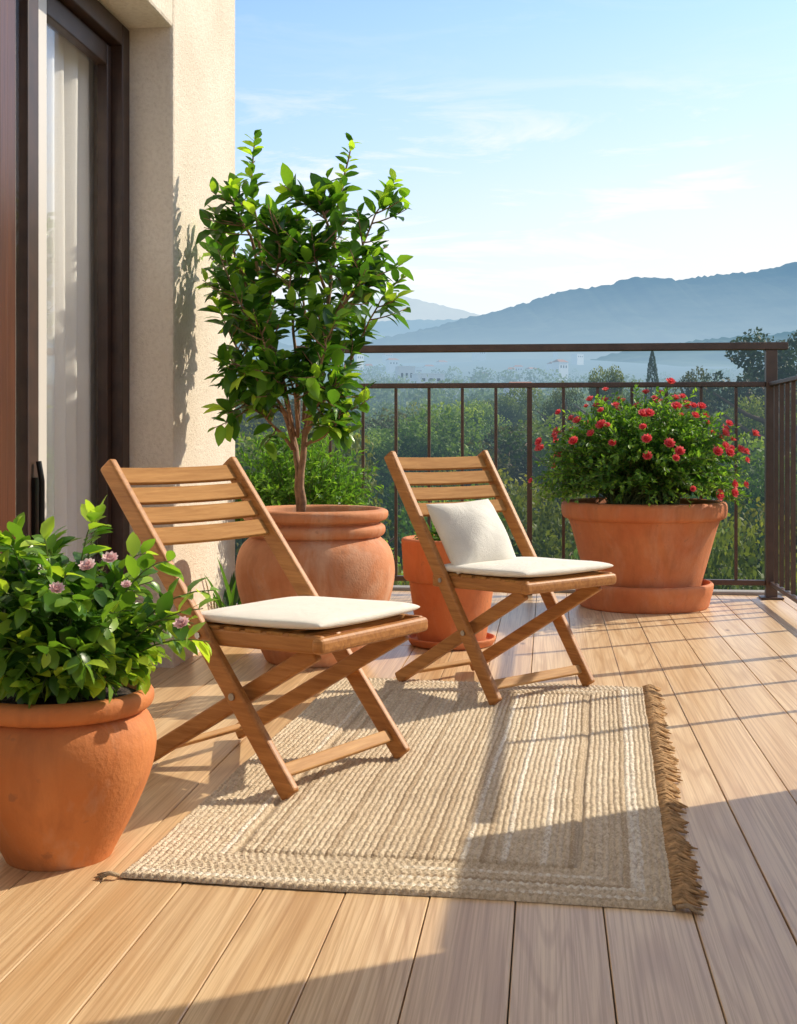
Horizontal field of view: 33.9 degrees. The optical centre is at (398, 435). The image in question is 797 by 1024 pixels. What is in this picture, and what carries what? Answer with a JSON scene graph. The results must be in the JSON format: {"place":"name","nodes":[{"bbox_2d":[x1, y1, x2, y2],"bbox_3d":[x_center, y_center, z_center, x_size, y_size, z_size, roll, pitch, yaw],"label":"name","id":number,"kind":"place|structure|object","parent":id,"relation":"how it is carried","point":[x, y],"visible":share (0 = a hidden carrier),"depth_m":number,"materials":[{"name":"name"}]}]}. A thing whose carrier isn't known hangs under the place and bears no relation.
{"place":"outdoors","nodes":[
{"label":"outdoors","id":0,"kind":"place"},
{"bbox_2d":[238,319,458,344],"bbox_3d":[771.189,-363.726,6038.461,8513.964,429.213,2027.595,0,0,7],"label":"mountain ridge","id":1,"kind":"structure","parent":0,"point":[391,328],"depth_m":6382.96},
{"bbox_2d":[274,296,479,323],"bbox_3d":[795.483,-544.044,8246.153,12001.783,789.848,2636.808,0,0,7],"label":"mountain ridge","id":2,"kind":"structure","parent":0,"point":[422,310],"depth_m":8686.11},
{"bbox_2d":[235,262,796,363],"bbox_3d":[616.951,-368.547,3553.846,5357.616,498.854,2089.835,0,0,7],"label":"mountain ridge","id":3,"kind":"structure","parent":0,"point":[651,310],"depth_m":3670.83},
{"bbox_2d":[235,0,796,314],"label":"sky","id":4,"kind":"structure","parent":0,"point":[540,148],"materials":[{"name":"blue"}]},
{"bbox_2d":[256,358,796,538],"bbox_3d":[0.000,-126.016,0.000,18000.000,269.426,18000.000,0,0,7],"label":"ground","id":5,"kind":"structure","parent":0,"point":[639,371],"depth_m":1615.88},
{"bbox_2d":[235,538,247,602],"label":"valley tree","id":6,"kind":"object","parent":5,"relation":"on","point":[239,547],"depth_m":31.32,"materials":[{"name":"green plant"}]},
{"bbox_2d":[235,419,268,557],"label":"valley tree","id":7,"kind":"object","parent":5,"relation":"on","point":[242,432],"depth_m":58.78,"materials":[{"name":"green plant"}]},
{"bbox_2d":[235,398,301,451],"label":"valley tree","id":8,"kind":"object","parent":5,"relation":"on","point":[252,420],"visible":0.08,"depth_m":104.30,"materials":[{"name":"green plant"}]},
{"bbox_2d":[235,431,308,586],"bbox_3d":[-4.666,4.171,42.467,5.620,8.638,6.017,0,0,26],"label":"valley tree","id":9,"kind":"object","parent":5,"relation":"on","point":[244,467],"visible":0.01,"depth_m":42.32,"materials":[{"name":"green plant"}]},
{"bbox_2d":[235,399,342,451],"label":"valley tree","id":10,"kind":"object","parent":5,"relation":"on","point":[277,423],"visible":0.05,"depth_m":98.64,"materials":[{"name":"green plant"}]},
{"bbox_2d":[237,425,393,544],"bbox_3d":[-2.262,4.024,35.904,4.547,8.826,3.800,0,0,14],"label":"valley tree","id":11,"kind":"object","parent":5,"relation":"on","point":[357,449],"visible":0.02,"depth_m":36.28,"materials":[{"name":"green plant"}]},
{"bbox_2d":[307,429,373,499],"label":"valley tree","id":12,"kind":"object","parent":5,"relation":"on","point":[348,464],"depth_m":59.97,"materials":[{"name":"green plant"}]},
{"bbox_2d":[354,353,363,369],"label":"town house","id":13,"kind":"structure","parent":5,"relation":"on","point":[358,357],"depth_m":1372.82,"materials":[{"name":"white"}]},
{"bbox_2d":[364,364,372,373],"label":"town house","id":14,"kind":"structure","parent":5,"relation":"on","point":[367,365],"depth_m":1567.31,"materials":[{"name":"white"}]},
{"bbox_2d":[327,407,426,503],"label":"valley tree","id":15,"kind":"object","parent":5,"relation":"on","point":[377,423],"visible":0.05,"depth_m":98.97,"materials":[{"name":"green plant"}]},
{"bbox_2d":[337,429,424,537],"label":"valley tree","id":16,"kind":"object","parent":5,"relation":"on","point":[380,454],"visible":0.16,"depth_m":71.69,"materials":[{"name":"green plant"}]},
{"bbox_2d":[382,354,392,362],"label":"town house","id":17,"kind":"structure","parent":5,"relation":"on","point":[385,357],"depth_m":1995.87,"materials":[{"name":"white"}]},
{"bbox_2d":[386,358,398,372],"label":"town house","id":18,"kind":"structure","parent":5,"relation":"on","point":[392,364],"depth_m":1711.30,"materials":[{"name":"white"}]},
{"bbox_2d":[383,538,408,584],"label":"valley tree","id":19,"kind":"object","parent":5,"relation":"on","point":[398,561],"depth_m":22.52,"materials":[{"name":"green plant"}]},
{"bbox_2d":[394,565,409,584],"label":"valley tree","id":20,"kind":"object","parent":5,"relation":"on","point":[399,573],"depth_m":15.98,"materials":[{"name":"green plant"}]},
{"bbox_2d":[395,366,414,382],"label":"town house","id":21,"kind":"structure","parent":5,"relation":"on","point":[400,371],"depth_m":695.65,"materials":[{"name":"white"}]},
{"bbox_2d":[378,482,442,584],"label":"valley tree","id":22,"kind":"object","parent":5,"relation":"on","point":[391,504],"visible":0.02,"depth_m":43.68,"materials":[{"name":"green plant"}]},
{"bbox_2d":[377,402,453,485],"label":"valley tree","id":23,"kind":"object","parent":5,"relation":"on","point":[412,410],"visible":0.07,"depth_m":100.04,"materials":[{"name":"green plant"}]},
{"bbox_2d":[344,401,488,501],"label":"valley tree","id":24,"kind":"object","parent":5,"relation":"on","point":[416,439],"visible":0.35,"depth_m":73.30,"materials":[{"name":"green plant"}]},
{"bbox_2d":[415,367,421,372],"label":"town house","id":25,"kind":"structure","parent":5,"relation":"on","point":[418,369],"depth_m":1402.22,"materials":[{"name":"white"}]},
{"bbox_2d":[411,373,444,388],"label":"town house","id":26,"kind":"structure","parent":5,"relation":"on","point":[419,377],"depth_m":645.26,"materials":[{"name":"white"}]},
{"bbox_2d":[436,360,447,364],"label":"town house","id":27,"kind":"structure","parent":5,"relation":"on","point":[441,362],"depth_m":2022.10,"materials":[{"name":"white"}]},
{"bbox_2d":[414,468,526,552],"bbox_3d":[2.339,4.741,39.390,3.947,7.793,4.117,0,0,-37],"label":"valley tree","id":28,"kind":"object","parent":5,"relation":"on","point":[503,475],"visible":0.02,"depth_m":39.35,"materials":[{"name":"green plant"}]},
{"bbox_2d":[398,484,544,583],"bbox_3d":[1.328,4.559,28.652,4.064,7.014,4.351,0,0,16],"label":"valley tree","id":29,"kind":"object","parent":5,"relation":"on","point":[404,523],"depth_m":29.45,"materials":[{"name":"green plant"}]},
{"bbox_2d":[472,352,479,360],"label":"town house","id":30,"kind":"structure","parent":5,"relation":"on","point":[475,356],"depth_m":1730.28,"materials":[{"name":"white"}]},
{"bbox_2d":[443,398,510,456],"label":"valley tree","id":31,"kind":"object","parent":5,"relation":"on","point":[478,407],"visible":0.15,"depth_m":105.12,"materials":[{"name":"green plant"}]},
{"bbox_2d":[480,352,485,360],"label":"town house","id":32,"kind":"structure","parent":5,"relation":"on","point":[482,356],"depth_m":1951.26,"materials":[{"name":"white"}]},
{"bbox_2d":[389,469,578,569],"bbox_3d":[2.906,4.615,35.462,6.416,7.456,4.879,0,0,-5],"label":"valley tree","id":33,"kind":"object","parent":5,"relation":"on","point":[499,471],"visible":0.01,"depth_m":35.78,"materials":[{"name":"green plant"}]},
{"bbox_2d":[235,364,759,496],"bbox_3d":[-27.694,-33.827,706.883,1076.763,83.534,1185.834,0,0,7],"label":"distant wood","id":34,"kind":"object","parent":5,"relation":"on","point":[384,398],"visible":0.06,"depth_m":379.90,"materials":[{"name":"green plant"}]},
{"bbox_2d":[442,420,558,510],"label":"valley tree","id":35,"kind":"object","parent":5,"relation":"on","point":[514,471],"visible":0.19,"depth_m":72.76,"materials":[{"name":"green plant"}]},
{"bbox_2d":[477,388,543,458],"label":"valley tree","id":36,"kind":"object","parent":5,"relation":"on","point":[512,409],"visible":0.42,"depth_m":120.97,"materials":[{"name":"green plant"}]},
{"bbox_2d":[507,367,514,377],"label":"town house","id":37,"kind":"structure","parent":5,"relation":"on","point":[510,368],"depth_m":1232.96,"materials":[{"name":"white"}]},
{"bbox_2d":[513,365,522,369],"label":"town house","id":38,"kind":"structure","parent":5,"relation":"on","point":[518,367],"depth_m":1522.21,"materials":[{"name":"white"}]},
{"bbox_2d":[503,382,537,406],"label":"town house","id":39,"kind":"structure","parent":5,"relation":"on","point":[507,390],"depth_m":257.70,"materials":[{"name":"white paint"}]},
{"bbox_2d":[497,479,589,559],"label":"valley tree","id":40,"kind":"object","parent":5,"relation":"on","point":[547,549],"visible":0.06,"depth_m":26.72,"materials":[{"name":"green plant"}]},
{"bbox_2d":[497,413,590,528],"bbox_3d":[9.156,3.118,64.097,9.224,8.558,9.159,0,0,38],"label":"valley tree","id":41,"kind":"object","parent":5,"relation":"on","point":[545,438],"visible":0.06,"depth_m":64.65,"materials":[{"name":"green plant"}]},
{"bbox_2d":[547,362,551,369],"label":"town house","id":42,"kind":"structure","parent":5,"relation":"on","point":[549,365],"depth_m":1534.07,"materials":[{"name":"white"}]},
{"bbox_2d":[553,352,557,358],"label":"town house","id":43,"kind":"structure","parent":5,"relation":"on","point":[555,355],"depth_m":2107.04,"materials":[{"name":"white"}]},
{"bbox_2d":[525,406,595,446],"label":"valley tree","id":44,"kind":"object","parent":5,"relation":"on","point":[586,409],"visible":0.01,"depth_m":110.68,"materials":[{"name":"green plant"}]},
{"bbox_2d":[537,380,585,444],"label":"broad tree","id":45,"kind":"object","parent":5,"relation":"on","point":[556,399],"visible":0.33,"depth_m":94.56,"materials":[{"name":"green plant"}]},
{"bbox_2d":[543,465,602,546],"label":"valley tree","id":46,"kind":"object","parent":5,"relation":"on","point":[560,502],"visible":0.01,"depth_m":45.12,"materials":[{"name":"green plant"}]},
{"bbox_2d":[571,548,577,559],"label":"valley tree","id":47,"kind":"object","parent":5,"relation":"on","point":[575,553],"depth_m":18.59,"materials":[{"name":"green plant"}]},
{"bbox_2d":[571,354,583,364],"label":"town house","id":48,"kind":"structure","parent":5,"relation":"on","point":[577,359],"depth_m":1705.38,"materials":[{"name":"white"}]},
{"bbox_2d":[573,365,629,420],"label":"broad tree","id":49,"kind":"object","parent":5,"relation":"on","point":[615,376],"visible":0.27,"depth_m":92.11,"materials":[{"name":"green plant"}]},
{"bbox_2d":[592,380,653,408],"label":"valley tree","id":50,"kind":"object","parent":5,"relation":"on","point":[639,394],"visible":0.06,"depth_m":124.74,"materials":[{"name":"green plant"}]},
{"bbox_2d":[643,351,675,408],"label":"cypress tree","id":51,"kind":"object","parent":5,"relation":"on","point":[652,365],"visible":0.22,"depth_m":109.85,"materials":[{"name":"green plant"}]},
{"bbox_2d":[620,401,729,500],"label":"valley tree","id":52,"kind":"object","parent":5,"relation":"on","point":[689,409],"visible":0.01,"depth_m":70.56,"materials":[{"name":"green plant"}]},
{"bbox_2d":[657,366,723,462],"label":"broad tree","id":53,"kind":"object","parent":5,"relation":"on","point":[695,398],"visible":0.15,"depth_m":89.09,"materials":[{"name":"green plant"}]},
{"bbox_2d":[704,531,746,589],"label":"valley tree","id":54,"kind":"object","parent":5,"relation":"on","point":[724,549],"visible":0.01,"depth_m":24.65,"materials":[{"name":"green plant"}]},
{"bbox_2d":[703,394,764,517],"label":"valley tree","id":55,"kind":"object","parent":5,"relation":"on","point":[751,422],"visible":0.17,"depth_m":74.54,"materials":[{"name":"green plant"}]},
{"bbox_2d":[684,474,784,576],"bbox_3d":[10.770,4.713,42.939,4.676,6.938,4.551,0,0,-23],"label":"valley tree","id":56,"kind":"object","parent":5,"relation":"on","point":[743,510],"visible":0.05,"depth_m":42.44,"materials":[{"name":"green plant"}]},
{"bbox_2d":[703,521,784,589],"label":"valley tree","id":57,"kind":"object","parent":5,"relation":"on","point":[719,530],"depth_m":30.02,"materials":[{"name":"green plant"}]},
{"bbox_2d":[702,365,796,524],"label":"pine tree","id":58,"kind":"object","parent":5,"relation":"on","point":[726,393],"visible":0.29,"depth_m":84.09,"materials":[{"name":"green plant"}]},
{"bbox_2d":[704,513,796,595],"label":"valley tree","id":59,"kind":"object","parent":5,"relation":"on","point":[750,573],"visible":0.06,"depth_m":18.96,"materials":[{"name":"green plant"}]},
{"bbox_2d":[711,431,796,566],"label":"valley tree","id":60,"kind":"object","parent":5,"relation":"on","point":[754,457],"visible":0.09,"depth_m":43.45,"materials":[{"name":"green plant"}]},
{"bbox_2d":[713,327,796,490],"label":"pine tree","id":61,"kind":"object","parent":5,"relation":"on","point":[787,360],"visible":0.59,"depth_m":71.61,"materials":[{"name":"green plant"}]},
{"bbox_2d":[717,388,796,474],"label":"valley tree","id":62,"kind":"object","parent":5,"relation":"on","point":[723,405],"visible":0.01,"depth_m":95.10,"materials":[{"name":"green plant"}]},
{"bbox_2d":[723,497,796,589],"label":"valley tree","id":63,"kind":"object","parent":5,"relation":"on","point":[753,510],"visible":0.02,"depth_m":27.62,"materials":[{"name":"green plant"}]},
{"bbox_2d":[763,398,796,485],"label":"valley tree","id":64,"kind":"object","parent":5,"relation":"on","point":[790,435],"visible":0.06,"depth_m":76.43,"materials":[{"name":"green plant"}]},
{"bbox_2d":[507,611,605,1023],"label":"terrace slab","id":65,"kind":"structure","parent":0,"point":[514,920],"depth_m":2.32,"materials":[{"name":"wood"}]},
{"bbox_2d":[94,0,234,667],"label":"house wall","id":66,"kind":"structure","parent":65,"relation":"on","point":[181,103],"depth_m":4.97,"materials":[{"name":"paint"}]},
{"bbox_2d":[15,0,96,586],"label":"curtain","id":67,"kind":"object","parent":66,"relation":"hanging from","point":[71,445],"visible":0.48,"depth_m":4.73,"materials":[{"name":"white fabric"}]},
{"bbox_2d":[0,0,128,587],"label":"sliding door","id":68,"kind":"structure","parent":66,"relation":"attached to","point":[96,32],"depth_m":4.19,"materials":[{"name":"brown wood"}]},
{"bbox_2d":[16,0,44,573],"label":"door panel","id":69,"kind":"structure","parent":68,"relation":"in","point":[30,481],"depth_m":3.98,"materials":[{"name":"brown wood"}]},
{"bbox_2d":[39,0,110,587],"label":"door panel","id":70,"kind":"structure","parent":68,"relation":"in","point":[53,13],"depth_m":4.83,"materials":[{"name":"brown wood"}]},
{"bbox_2d":[0,591,796,1023],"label":"deck","id":71,"kind":"structure","parent":65,"relation":"on","point":[84,945],"depth_m":2.38,"materials":[{"name":"brown wood"}]},
{"bbox_2d":[0,676,156,871],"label":"terracotta pot","id":72,"kind":"object","parent":71,"relation":"on","point":[74,775],"visible":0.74,"depth_m":2.59,"materials":[{"name":"ceramic"}]},
{"bbox_2d":[0,495,219,707],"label":"leafy shrub","id":73,"kind":"object","parent":72,"relation":"on","point":[69,630],"visible":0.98,"depth_m":2.62,"materials":[{"name":"green plant"}]},
{"bbox_2d":[205,558,241,608],"bbox_3d":[-0.708,0.686,5.660,0.705,0.388,0.665,0,0,7],"label":"spiky plant","id":74,"kind":"object","parent":71,"relation":"on","point":[229,598],"visible":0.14,"depth_m":5.53,"materials":[{"name":"green plant"}]},
{"bbox_2d":[235,505,394,667],"bbox_3d":[-0.326,0.583,5.120,0.622,0.594,0.613,0,0,7],"label":"terracotta jar","id":75,"kind":"object","parent":71,"relation":"on","point":[341,551],"visible":0.68,"depth_m":4.88,"materials":[{"name":"ceramic"}]},
{"bbox_2d":[196,129,413,511],"bbox_3d":[-0.371,-0.435,5.074,0.903,1.509,0.841,0,0,7],"label":"potted tree","id":76,"kind":"object","parent":75,"relation":"in","point":[253,321],"visible":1,"depth_m":4.93,"materials":[{"name":"green plant"}]},
{"bbox_2d":[96,677,708,915],"bbox_3d":[0.156,0.869,3.549,1.195,0.021,2.180,0,0,9],"label":"jute rug","id":77,"kind":"object","parent":71,"relation":"on","point":[555,793],"visible":0.94,"depth_m":3.04,"materials":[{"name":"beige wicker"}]},
{"bbox_2d":[101,457,427,799],"bbox_3d":[-0.350,0.469,3.468,0.726,0.812,0.517,0,0,34],"label":"folding chair","id":78,"kind":"object","parent":77,"relation":"on","point":[378,638],"visible":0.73,"depth_m":3.44,"materials":[{"name":"brown wood"}]},
{"bbox_2d":[201,596,419,629],"bbox_3d":[-0.237,0.458,3.392,0.435,0.042,0.455,-1,-1,34],"label":"seat pad","id":79,"kind":"object","parent":78,"relation":"on","point":[307,612],"visible":0.99,"depth_m":3.27,"materials":[{"name":"beige fabric"}]},
{"bbox_2d":[384,450,615,704],"bbox_3d":[0.350,0.465,4.504,0.499,0.821,0.664,0,0,-42],"label":"folding chair","id":80,"kind":"object","parent":77,"relation":"on","point":[588,585],"visible":0.83,"depth_m":4.50,"materials":[{"name":"brown wood"}]},
{"bbox_2d":[444,557,613,577],"bbox_3d":[0.425,0.444,4.420,0.455,0.042,0.435,0,-1,-42],"label":"seat pad","id":81,"kind":"object","parent":80,"relation":"on","point":[522,567],"visible":0.93,"depth_m":4.29,"materials":[{"name":"beige fabric"}]},
{"bbox_2d":[426,499,515,573],"bbox_3d":[0.258,0.345,4.508,0.310,0.270,0.160,-2,-30,-43],"label":"pillow","id":82,"kind":"object","parent":81,"relation":"on","point":[471,532],"visible":0.84,"depth_m":4.43,"materials":[{"name":"beige fabric"}]},
{"bbox_2d":[408,633,495,649],"bbox_3d":[0.224,0.862,5.500,0.374,0.036,0.371,0,0,7],"label":"saucer","id":83,"kind":"object","parent":71,"relation":"on","point":[489,640],"visible":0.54,"depth_m":5.38,"materials":[{"name":"orange ceramic"}]},
{"bbox_2d":[401,534,492,641],"bbox_3d":[0.224,0.645,5.500,0.424,0.430,0.420,0,0,7],"label":"terracotta pot","id":84,"kind":"object","parent":83,"relation":"on","point":[427,598],"visible":0.4,"depth_m":5.36,"materials":[{"name":"ceramic"}]},
{"bbox_2d":[413,522,440,540],"bbox_3d":[0.219,0.413,5.486,0.329,0.140,0.346,0,0,7],"label":"leafy herb","id":85,"kind":"object","parent":84,"relation":"in","point":[433,531],"visible":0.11,"depth_m":5.45,"materials":[{"name":"green plant"}]},
{"bbox_2d":[575,579,713,613],"bbox_3d":[1.264,0.816,6.739,0.707,0.131,0.702,0,0,7],"label":"saucer","id":86,"kind":"object","parent":71,"relation":"on","point":[651,600],"visible":0.6,"depth_m":6.43,"materials":[{"name":"orange ceramic"}]},
{"bbox_2d":[561,497,727,587],"bbox_3d":[1.265,0.594,6.740,0.844,0.512,0.840,0,0,7],"label":"terracotta pot","id":87,"kind":"object","parent":86,"relation":"on","point":[653,546],"visible":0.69,"depth_m":6.44,"materials":[{"name":"ceramic"}]},
{"bbox_2d":[527,377,759,508],"bbox_3d":[1.272,0.042,6.733,1.120,0.663,1.122,0,0,38],"label":"flowering shrub","id":88,"kind":"object","parent":87,"relation":"on","point":[630,454],"visible":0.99,"depth_m":6.53,"materials":[{"name":"green plant"}]},
{"bbox_3d":[-0.472,0.720,6.200,0.402,0.320,0.398,0,0,7],"label":"terracotta pot","id":89,"kind":"object","parent":71,"relation":"on","visible":0},
{"bbox_2d":[235,422,383,521],"bbox_3d":[-0.448,0.255,6.231,0.869,0.676,0.867,0,0,-38],"label":"potted shrub","id":90,"kind":"object","parent":89,"relation":"on","point":[340,487],"visible":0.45,"depth_m":6.04,"materials":[{"name":"green plant"}]},
{"bbox_2d":[392,585,790,599],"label":"terrace kerb","id":91,"kind":"structure","parent":65,"relation":"on","point":[715,591],"depth_m":7.20,"materials":[{"name":"concrete"}]},
{"bbox_2d":[295,342,796,602],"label":"balcony railing","id":92,"kind":"object","parent":91,"relation":"on","point":[772,384],"visible":0.59,"depth_m":7.05,"materials":[{"name":"brown metal"}]},
{"bbox_2d":[552,359,567,380],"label":"town house","id":93,"kind":"structure","parent":0,"point":[561,365],"depth_m":1217.90,"materials":[{"name":"white"}]},
{"bbox_2d":[331,331,796,370],"bbox_3d":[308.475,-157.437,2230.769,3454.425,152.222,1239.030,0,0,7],"label":"mountain ridge","id":94,"kind":"structure","parent":0,"point":[698,358],"depth_m":2156.08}
]}

